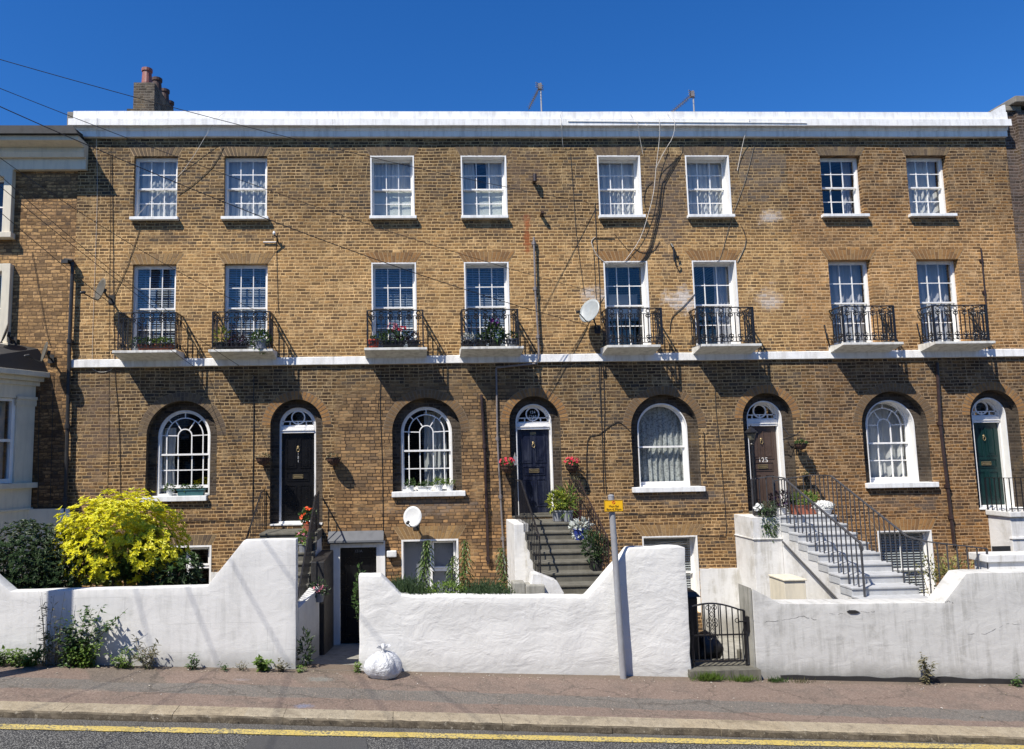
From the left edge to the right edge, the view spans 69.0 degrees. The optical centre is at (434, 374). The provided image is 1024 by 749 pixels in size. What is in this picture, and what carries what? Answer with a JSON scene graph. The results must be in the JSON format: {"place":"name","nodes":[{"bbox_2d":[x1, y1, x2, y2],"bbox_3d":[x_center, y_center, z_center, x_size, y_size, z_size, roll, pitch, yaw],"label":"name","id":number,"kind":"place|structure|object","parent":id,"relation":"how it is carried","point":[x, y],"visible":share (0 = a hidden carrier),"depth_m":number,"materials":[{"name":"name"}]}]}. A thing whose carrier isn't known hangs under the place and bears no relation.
{"place":"outdoors","nodes":[
{"label":"outdoors","id":0,"kind":"place"},
{"bbox_2d":[0,717,1018,748],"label":"road","id":1,"kind":"structure","parent":0,"point":[42,739],"depth_m":9.80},
{"bbox_2d":[245,736,367,748],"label":"road patch","id":2,"kind":"object","parent":1,"relation":"on","point":[275,742],"visible":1,"depth_m":9.56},
{"bbox_2d":[0,724,1023,748],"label":"road line","id":3,"kind":"object","parent":1,"relation":"on","point":[499,736],"visible":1,"depth_m":9.99,"materials":[{"name":"yellow paint"}]},
{"bbox_2d":[0,663,1023,726],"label":"pavement","id":4,"kind":"structure","parent":0,"point":[325,686],"depth_m":11.45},
{"bbox_2d":[0,643,49,666],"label":"wall weed","id":5,"kind":"object","parent":4,"relation":"on","point":[19,659],"depth_m":12.04,"materials":[{"name":"green plant"}]},
{"bbox_2d":[36,593,66,665],"bbox_3d":[-6.280,4.174,12.129,0.581,1.208,0.340,-1,-6,-2],"label":"wall weed","id":6,"kind":"object","parent":4,"relation":"on","point":[52,644],"depth_m":12.12,"materials":[{"name":"green plant"}]},
{"bbox_2d":[57,636,104,667],"bbox_3d":[-5.798,4.572,12.110,0.818,0.561,0.329,-1,-6,-2],"label":"wall weed","id":7,"kind":"object","parent":4,"relation":"on","point":[85,660],"depth_m":12.09,"materials":[{"name":"green plant"}]},
{"bbox_2d":[41,604,127,667],"bbox_3d":[-5.753,4.306,12.149,1.454,1.045,0.381,-1,-6,-2],"label":"wall weed","id":8,"kind":"object","parent":4,"relation":"on","point":[71,639],"depth_m":12.12,"materials":[{"name":"green plant"}]},
{"bbox_2d":[103,646,144,667],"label":"wall weed","id":9,"kind":"object","parent":4,"relation":"on","point":[122,663],"depth_m":12.10,"materials":[{"name":"green plant"}]},
{"bbox_2d":[130,634,158,669],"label":"wall weed","id":10,"kind":"object","parent":4,"relation":"on","point":[151,654],"depth_m":12.13,"materials":[{"name":"green plant"}]},
{"bbox_2d":[0,538,297,668],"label":"garden wall","id":11,"kind":"structure","parent":4,"relation":"on","point":[242,605],"depth_m":12.38,"materials":[{"name":"paint"}]},
{"bbox_2d":[252,654,274,671],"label":"wall weed","id":12,"kind":"object","parent":4,"relation":"on","point":[260,663],"depth_m":12.17,"materials":[{"name":"green plant"}]},
{"bbox_2d":[296,626,315,666],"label":"wall weed","id":13,"kind":"object","parent":4,"relation":"on","point":[307,658],"depth_m":12.49,"materials":[{"name":"green plant"}]},
{"bbox_2d":[363,643,401,679],"bbox_3d":[-0.846,4.690,12.123,0.634,0.515,0.501,-1,-6,-2],"label":"rubbish bag","id":14,"kind":"object","parent":4,"relation":"on","point":[383,664],"visible":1,"depth_m":11.96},
{"bbox_2d":[0,701,1023,744],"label":"kerb","id":15,"kind":"structure","parent":4,"relation":"on","point":[558,723],"depth_m":10.31,"materials":[{"name":"concrete"}]},
{"bbox_2d":[604,494,625,678],"bbox_3d":[3.083,3.605,12.549,0.325,3.102,0.139,-1,-6,-2],"label":"sign post","id":16,"kind":"object","parent":4,"relation":"on","point":[612,506],"visible":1,"depth_m":12.55,"materials":[{"name":"grey metal"}]},
{"bbox_2d":[689,670,731,681],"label":"grass tuft","id":17,"kind":"object","parent":4,"relation":"on","point":[711,677],"visible":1,"depth_m":12.38,"materials":[{"name":"green plant"}]},
{"bbox_2d":[688,658,761,680],"bbox_3d":[4.909,5.172,12.832,1.203,0.260,0.745,-1,-6,-2],"label":"doorstep","id":18,"kind":"object","parent":4,"relation":"on","point":[737,667],"visible":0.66,"depth_m":12.59,"materials":[{"name":"concrete"}]},
{"bbox_2d":[917,652,937,684],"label":"wall weed","id":19,"kind":"object","parent":4,"relation":"on","point":[924,666],"depth_m":12.59,"materials":[{"name":"green plant"}]},
{"bbox_2d":[0,0,1023,124],"label":"sky","id":20,"kind":"structure","parent":0,"point":[210,55],"materials":[{"name":"blue"}]},
{"bbox_2d":[307,638,741,670],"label":"front area paving","id":21,"kind":"structure","parent":0,"point":[344,654],"depth_m":14.71,"materials":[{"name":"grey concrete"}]},
{"bbox_2d":[0,518,91,588],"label":"shrub","id":22,"kind":"object","parent":21,"relation":"on","point":[11,558],"visible":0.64,"depth_m":13.14,"materials":[{"name":"green plant"}]},
{"bbox_2d":[15,546,91,588],"bbox_3d":[-6.782,4.212,13.192,1.313,2.319,0.985,-1,-6,-2],"label":"shrub","id":23,"kind":"object","parent":21,"relation":"on","point":[73,582],"visible":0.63,"depth_m":13.06,"materials":[{"name":"green plant"}]},
{"bbox_2d":[46,487,191,586],"bbox_3d":[-5.858,3.775,13.789,2.601,3.290,1.814,-1,-6,-2],"label":"shrub","id":24,"kind":"object","parent":21,"relation":"on","point":[138,545],"visible":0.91,"depth_m":13.42,"materials":[{"name":"yellow plant"}]},
{"bbox_2d":[138,551,205,585],"bbox_3d":[-4.855,4.333,13.644,1.328,2.115,1.138,-1,-6,-2],"label":"shrub","id":25,"kind":"object","parent":21,"relation":"on","point":[186,577],"visible":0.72,"depth_m":13.44,"materials":[{"name":"green plant"}]},
{"bbox_2d":[245,489,333,654],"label":"front steps","id":26,"kind":"structure","parent":21,"relation":"on","point":[315,560],"depth_m":15.22,"materials":[{"name":"concrete"}]},
{"bbox_2d":[298,505,316,531],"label":"potted plant","id":27,"kind":"object","parent":26,"relation":"on","point":[303,517],"visible":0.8,"depth_m":15.98,"materials":[{"name":"orange plant"}]},
{"bbox_2d":[309,576,330,601],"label":"potted plant","id":28,"kind":"object","parent":26,"relation":"attached to","point":[319,596],"visible":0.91,"depth_m":14.10,"materials":[{"name":"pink plant"}]},
{"bbox_2d":[298,587,318,663],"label":"flank wall","id":29,"kind":"structure","parent":21,"relation":"on","point":[308,611],"depth_m":13.58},
{"bbox_2d":[494,548,511,588],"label":"lily plant","id":30,"kind":"object","parent":21,"relation":"on","point":[504,573],"visible":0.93,"depth_m":13.45,"materials":[{"name":"green plant"}]},
{"bbox_2d":[511,580,524,593],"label":"concrete block","id":31,"kind":"structure","parent":21,"relation":"on","point":[518,586],"depth_m":13.23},
{"bbox_2d":[359,545,690,676],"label":"garden wall","id":32,"kind":"structure","parent":21,"relation":"on","point":[564,634],"depth_m":12.58,"materials":[{"name":"paint"}]},
{"bbox_2d":[351,562,365,618],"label":"climbing plant","id":33,"kind":"object","parent":32,"relation":"attached to","point":[355,592],"visible":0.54,"depth_m":12.79,"materials":[{"name":"green plant"}]},
{"bbox_2d":[351,572,440,599],"bbox_3d":[-0.637,3.790,13.117,1.677,0.537,0.991,-1,-6,-2],"label":"lavender bush","id":34,"kind":"object","parent":32,"relation":"on","point":[410,586],"visible":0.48,"depth_m":12.97,"materials":[{"name":"green plant"}]},
{"bbox_2d":[424,580,466,592],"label":"ground shrub","id":35,"kind":"object","parent":32,"relation":"on","point":[450,585],"visible":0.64,"depth_m":13.08,"materials":[{"name":"green plant"}]},
{"bbox_2d":[454,577,516,594],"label":"lavender bush","id":36,"kind":"object","parent":32,"relation":"on","point":[483,587],"visible":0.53,"depth_m":13.02,"materials":[{"name":"green plant"}]},
{"bbox_2d":[525,582,544,593],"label":"concrete block","id":37,"kind":"structure","parent":21,"relation":"on","point":[534,588],"depth_m":13.22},
{"bbox_2d":[506,479,609,593],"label":"front steps","id":38,"kind":"structure","parent":21,"relation":"on","point":[549,556],"depth_m":15.23,"materials":[{"name":"concrete"}]},
{"bbox_2d":[544,489,573,520],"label":"potted plant","id":39,"kind":"object","parent":38,"relation":"on","point":[556,512],"visible":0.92,"depth_m":16.29,"materials":[{"name":"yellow plant"}]},
{"bbox_2d":[554,480,580,521],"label":"potted plant","id":40,"kind":"object","parent":38,"relation":"on","point":[568,514],"visible":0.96,"depth_m":16.16,"materials":[{"name":"green plant"}]},
{"bbox_2d":[568,516,594,539],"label":"potted plant","id":41,"kind":"object","parent":38,"relation":"on","point":[578,532],"visible":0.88,"depth_m":15.42,"materials":[{"name":"plant"}]},
{"bbox_2d":[579,529,610,570],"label":"potted plant","id":42,"kind":"object","parent":38,"relation":"on","point":[596,564],"visible":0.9,"depth_m":14.38,"materials":[{"name":"green plant"}]},
{"bbox_2d":[687,587,699,658],"bbox_3d":[4.496,4.644,13.599,0.562,1.423,0.821,-1,-6,-2],"label":"wheelie bin","id":43,"kind":"object","parent":21,"relation":"on","point":[692,596],"visible":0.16,"depth_m":13.28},
{"bbox_2d":[698,629,723,658],"bbox_3d":[4.993,5.012,13.627,0.611,0.620,0.614,-1,-6,-2],"label":"rubbish bag","id":44,"kind":"object","parent":21,"relation":"on","point":[707,646],"visible":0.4,"depth_m":13.39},
{"bbox_2d":[734,474,987,658],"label":"front steps","id":45,"kind":"structure","parent":21,"relation":"on","point":[814,556],"depth_m":15.22,"materials":[{"name":"beige paint"}]},
{"bbox_2d":[745,425,757,515],"bbox_3d":[7.158,2.144,16.591,0.300,2.018,0.260,-1,-6,-2],"label":"lamp post","id":46,"kind":"object","parent":45,"relation":"on","point":[750,431],"visible":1,"depth_m":16.60,"materials":[{"name":"black metal"}]},
{"bbox_2d":[758,500,779,542],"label":"potted plant","id":47,"kind":"object","parent":45,"relation":"on","point":[765,512],"visible":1,"depth_m":16.29,"materials":[{"name":"green plant"}]},
{"bbox_2d":[768,489,794,513],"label":"potted plant","id":48,"kind":"object","parent":45,"relation":"on","point":[783,509],"visible":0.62,"depth_m":16.70,"materials":[{"name":"purple plant"}]},
{"bbox_2d":[790,490,819,514],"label":"potted plant","id":49,"kind":"object","parent":45,"relation":"on","point":[815,499],"visible":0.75,"depth_m":16.59,"materials":[{"name":"green plant"}]},
{"bbox_2d":[811,499,835,514],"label":"potted plant","id":50,"kind":"object","parent":45,"relation":"on","point":[824,505],"visible":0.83,"depth_m":16.45,"materials":[{"name":"white plant"}]},
{"bbox_2d":[907,550,973,595],"bbox_3d":[9.678,4.154,13.993,1.409,1.658,0.843,-1,-6,-2],"label":"climbing plant","id":51,"kind":"object","parent":45,"relation":"attached to","point":[944,571],"visible":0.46,"depth_m":14.03,"materials":[{"name":"green plant"}]},
{"bbox_2d":[738,569,1023,683],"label":"garden wall","id":52,"kind":"structure","parent":21,"relation":"on","point":[962,625],"depth_m":12.79,"materials":[{"name":"paint"}]},
{"bbox_2d":[689,603,749,666],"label":"garden gate","id":53,"kind":"structure","parent":52,"relation":"attached to","point":[746,623],"depth_m":12.79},
{"bbox_2d":[968,551,1023,569],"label":"flank wall","id":54,"kind":"structure","parent":21,"relation":"on","point":[1004,559],"depth_m":13.35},
{"bbox_2d":[984,477,1023,551],"bbox_3d":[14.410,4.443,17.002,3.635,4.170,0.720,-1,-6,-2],"label":"front steps","id":55,"kind":"structure","parent":21,"relation":"on","point":[1006,528],"depth_m":16.88,"materials":[{"name":"white paint"}]},
{"bbox_3d":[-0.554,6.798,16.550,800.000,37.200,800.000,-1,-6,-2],"label":"ground","id":56,"kind":"structure","parent":0,"visible":0},
{"bbox_2d":[0,125,87,580],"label":"neighbour house","id":57,"kind":"structure","parent":56,"relation":"on","point":[36,294],"depth_m":17.08,"materials":[{"name":"brick"}]},
{"bbox_2d":[0,263,13,344],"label":"window","id":58,"kind":"structure","parent":57,"relation":"in","point":[6,269],"depth_m":17.04,"materials":[{"name":"beige paint"}]},
{"bbox_2d":[0,169,15,239],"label":"window","id":59,"kind":"structure","parent":57,"relation":"in","point":[9,175],"depth_m":17.28,"materials":[{"name":"beige paint"}]},
{"bbox_2d":[24,342,53,362],"bbox_3d":[-8.876,-0.497,16.707,0.472,0.472,0.670,-1,-6,-2],"label":"satellite dish","id":60,"kind":"object","parent":57,"relation":"attached to","point":[47,353],"visible":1,"depth_m":16.69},
{"bbox_2d":[67,67,333,586],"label":"terraced house","id":61,"kind":"structure","parent":56,"relation":"on","point":[214,423],"depth_m":17.33,"materials":[{"name":"brick"}]},
{"bbox_2d":[80,278,114,303],"bbox_3d":[-7.656,-1.919,16.841,0.509,0.531,0.795,-1,-6,-2],"label":"satellite dish","id":62,"kind":"object","parent":61,"relation":"attached to","point":[100,289],"visible":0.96,"depth_m":16.84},
{"bbox_2d":[0,186,238,365],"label":"overhead wire","id":63,"kind":"object","parent":61,"relation":"attached to","point":[111,275],"visible":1,"depth_m":14.10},
{"bbox_2d":[0,158,256,310],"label":"overhead wire","id":64,"kind":"object","parent":61,"relation":"attached to","point":[115,234],"visible":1,"depth_m":14.01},
{"bbox_2d":[129,158,178,220],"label":"window","id":65,"kind":"structure","parent":61,"relation":"in","point":[163,207],"depth_m":17.79,"materials":[{"name":"glass"}]},
{"bbox_2d":[132,266,175,349],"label":"window","id":66,"kind":"structure","parent":61,"relation":"in","point":[143,309],"depth_m":17.46,"materials":[{"name":"white paint"}]},
{"bbox_2d":[136,410,209,501],"bbox_3d":[-5.968,1.858,17.083,1.579,2.090,0.584,-1,-6,-2],"label":"window","id":67,"kind":"structure","parent":61,"relation":"in","point":[166,470],"depth_m":17.17,"materials":[{"name":"white paint"}]},
{"bbox_2d":[168,545,211,582],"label":"basement window","id":68,"kind":"structure","parent":61,"relation":"in","point":[207,565],"depth_m":16.69,"materials":[{"name":"white paint"}]},
{"bbox_2d":[176,483,206,495],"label":"potted plant","id":69,"kind":"object","parent":61,"relation":"on","point":[183,491],"visible":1,"depth_m":16.76,"materials":[{"name":"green plant"}]},
{"bbox_2d":[222,333,249,348],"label":"potted plant","id":70,"kind":"object","parent":61,"relation":"on","point":[234,335],"visible":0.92,"depth_m":16.72,"materials":[{"name":"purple plant"}]},
{"bbox_2d":[221,158,268,220],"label":"window","id":71,"kind":"structure","parent":61,"relation":"in","point":[241,194],"depth_m":17.88,"materials":[{"name":"white paint"}]},
{"bbox_2d":[225,265,267,348],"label":"window","id":72,"kind":"structure","parent":61,"relation":"in","point":[259,308],"depth_m":17.55,"materials":[{"name":"white paint"}]},
{"bbox_2d":[249,327,273,354],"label":"potted plant","id":73,"kind":"object","parent":61,"relation":"on","point":[261,343],"visible":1,"depth_m":16.65,"materials":[{"name":"green plant"}]},
{"bbox_2d":[282,433,313,520],"bbox_3d":[-3.176,2.379,17.229,0.752,2.018,0.088,-1,-6,-2],"label":"door","id":74,"kind":"structure","parent":61,"relation":"in","point":[297,448],"depth_m":17.23,"materials":[{"name":"black wood"}]},
{"bbox_2d":[415,540,434,592],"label":"lily plant","id":75,"kind":"object","parent":56,"relation":"on","point":[427,544],"visible":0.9,"depth_m":13.40,"materials":[{"name":"green plant"}]},
{"bbox_2d":[443,556,457,590],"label":"lily plant","id":76,"kind":"object","parent":56,"relation":"on","point":[451,579],"visible":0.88,"depth_m":13.41,"materials":[{"name":"green plant"}]},
{"bbox_2d":[327,111,574,644],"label":"terraced house","id":77,"kind":"structure","parent":56,"relation":"on","point":[441,401],"depth_m":17.49,"materials":[{"name":"brick"}]},
{"bbox_2d":[340,547,375,643],"bbox_3d":[-1.722,5.003,16.811,0.824,2.130,0.064,-1,-6,-2],"label":"basement door","id":78,"kind":"structure","parent":77,"relation":"in","point":[350,558],"depth_m":16.81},
{"bbox_2d":[369,156,416,219],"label":"window","id":79,"kind":"structure","parent":77,"relation":"in","point":[391,184],"depth_m":18.08,"materials":[{"name":"white paint"}]},
{"bbox_2d":[378,322,408,347],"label":"potted plant","id":80,"kind":"object","parent":77,"relation":"on","point":[400,336],"visible":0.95,"depth_m":16.87,"materials":[{"name":"green plant"}]},
{"bbox_2d":[371,262,416,347],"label":"window","id":81,"kind":"structure","parent":77,"relation":"in","point":[412,265],"depth_m":17.76,"materials":[{"name":"white paint"}]},
{"bbox_2d":[403,506,421,529],"bbox_3d":[-0.489,3.233,16.540,0.413,0.564,0.813,-1,-6,-2],"label":"satellite dish","id":82,"kind":"object","parent":77,"relation":"attached to","point":[412,516],"visible":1,"depth_m":16.54,"materials":[{"name":"white metal"}]},
{"bbox_2d":[392,407,464,496],"bbox_3d":[-0.163,1.794,17.378,1.689,2.090,0.728,-1,-6,-2],"label":"window","id":83,"kind":"structure","parent":77,"relation":"in","point":[435,450],"depth_m":17.45,"materials":[{"name":"white paint"}]},
{"bbox_2d":[401,539,458,592],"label":"basement window","id":84,"kind":"structure","parent":77,"relation":"in","point":[411,550],"depth_m":17.10,"materials":[{"name":"white paint"}]},
{"bbox_2d":[461,156,507,219],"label":"window","id":85,"kind":"structure","parent":77,"relation":"in","point":[490,202],"depth_m":18.16,"materials":[{"name":"white paint"}]},
{"bbox_2d":[464,262,510,346],"bbox_3d":[1.246,-1.622,17.729,1.069,2.103,0.391,-1,-6,-2],"label":"window","id":86,"kind":"structure","parent":77,"relation":"in","point":[467,265],"depth_m":17.84,"materials":[{"name":"white paint"}]},
{"bbox_2d":[481,316,505,345],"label":"potted plant","id":87,"kind":"object","parent":77,"relation":"on","point":[494,332],"visible":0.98,"depth_m":16.96,"materials":[{"name":"green plant"}]},
{"bbox_2d":[517,429,550,512],"bbox_3d":[2.351,2.275,17.466,0.752,1.943,0.088,-1,-6,-2],"label":"door","id":88,"kind":"structure","parent":77,"relation":"in","point":[533,445],"depth_m":17.47,"materials":[{"name":"blue paint"}]},
{"bbox_2d":[454,540,474,590],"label":"lily plant","id":89,"kind":"object","parent":56,"relation":"on","point":[464,564],"visible":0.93,"depth_m":13.47,"materials":[{"name":"green plant"}]},
{"bbox_2d":[559,112,809,637],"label":"terraced house","id":90,"kind":"structure","parent":56,"relation":"on","point":[685,369],"depth_m":17.74,"materials":[{"name":"brick"}]},
{"bbox_2d":[576,299,600,332],"bbox_3d":[3.616,-1.389,17.199,0.501,0.751,0.993,-3,-7,20],"label":"satellite dish","id":91,"kind":"object","parent":90,"relation":"attached to","point":[588,311],"visible":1,"depth_m":17.21,"materials":[{"name":"grey metal"}]},
{"bbox_2d":[597,155,645,218],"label":"window","id":92,"kind":"structure","parent":90,"relation":"in","point":[619,177],"depth_m":18.35,"materials":[{"name":"glass"}]},
{"bbox_2d":[603,261,650,344],"bbox_3d":[4.602,-1.622,18.159,1.097,2.128,0.996,-1,-6,-2],"label":"window","id":93,"kind":"structure","parent":90,"relation":"in","point":[617,300],"depth_m":17.98,"materials":[{"name":"white paint"}]},
{"bbox_2d":[632,403,705,492],"bbox_3d":[5.415,1.712,17.525,1.701,2.100,0.591,-1,-6,-2],"label":"window","id":94,"kind":"structure","parent":90,"relation":"in","point":[663,456],"depth_m":17.74,"materials":[{"name":"glass"}]},
{"bbox_2d":[642,535,700,612],"bbox_3d":[5.448,4.619,17.195,1.290,1.743,0.377,-1,-6,-2],"label":"window","id":95,"kind":"structure","parent":90,"relation":"in","point":[694,579],"depth_m":17.31,"materials":[{"name":"white paint"}]},
{"bbox_2d":[685,155,734,218],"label":"window","id":96,"kind":"structure","parent":90,"relation":"in","point":[708,186],"depth_m":18.41,"materials":[{"name":"glass"}]},
{"bbox_2d":[692,260,740,345],"bbox_3d":[6.757,-1.675,18.000,1.084,2.128,0.509,-1,-6,-2],"label":"window","id":97,"kind":"structure","parent":90,"relation":"in","point":[720,285],"depth_m":18.07,"materials":[{"name":"white paint"}]},
{"bbox_2d":[748,426,779,507],"bbox_3d":[7.887,2.217,17.779,0.752,1.943,0.088,-1,-6,-2],"label":"door","id":98,"kind":"structure","parent":90,"relation":"in","point":[764,447],"depth_m":17.79,"materials":[{"name":"brown paint"}]},
{"bbox_2d":[784,105,1023,596],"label":"terraced house","id":99,"kind":"structure","parent":56,"relation":"on","point":[910,314],"depth_m":17.98,"materials":[{"name":"orange brick"}]},
{"bbox_2d":[820,158,869,217],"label":"window","id":100,"kind":"structure","parent":99,"relation":"in","point":[846,188],"depth_m":18.44,"materials":[{"name":"white paint"}]},
{"bbox_2d":[828,261,872,343],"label":"window","id":101,"kind":"structure","parent":99,"relation":"in","point":[844,277],"depth_m":18.31,"materials":[{"name":"glass"}]},
{"bbox_2d":[865,400,938,487],"bbox_3d":[10.970,1.654,17.843,1.722,2.100,0.799,-1,-6,-2],"label":"window","id":102,"kind":"structure","parent":99,"relation":"in","point":[883,423],"depth_m":18.03,"materials":[{"name":"glass"}]},
{"bbox_2d":[877,530,935,596],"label":"window","id":103,"kind":"structure","parent":99,"relation":"in","point":[926,535],"depth_m":17.50,"materials":[{"name":"white paint"}]},
{"bbox_2d":[906,158,957,217],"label":"window","id":104,"kind":"structure","parent":99,"relation":"in","point":[923,198],"depth_m":18.64,"materials":[{"name":"glass"}]},
{"bbox_2d":[916,261,960,343],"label":"window","id":105,"kind":"structure","parent":99,"relation":"in","point":[932,279],"depth_m":18.38,"materials":[{"name":"glass"}]},
{"bbox_2d":[973,423,1004,504],"bbox_3d":[13.412,2.166,17.990,0.752,1.978,0.088,-1,-6,-2],"label":"door","id":106,"kind":"structure","parent":99,"relation":"in","point":[986,434],"depth_m":17.99,"materials":[{"name":"green paint"}]},
{"bbox_2d":[989,96,1023,313],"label":"neighbour house","id":107,"kind":"structure","parent":56,"relation":"on","point":[1014,138],"depth_m":18.39,"materials":[{"name":"brick"}]},
{"bbox_3d":[-8.291,-0.470,10.766,1.000,10.700,0.340,-1,-6,-2],"label":"telegraph pole","id":108,"kind":"object","parent":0,"visible":0},
{"bbox_2d":[0,106,585,324],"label":"overhead wire","id":109,"kind":"object","parent":108,"relation":"attached to","point":[269,219],"visible":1,"depth_m":13.91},
{"bbox_2d":[0,59,593,203],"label":"overhead wire","id":110,"kind":"object","parent":108,"relation":"attached to","point":[274,133],"visible":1,"depth_m":14.16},
{"bbox_2d":[0,88,600,293],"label":"overhead wire","id":111,"kind":"object","parent":108,"relation":"attached to","point":[278,193],"visible":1,"depth_m":14.01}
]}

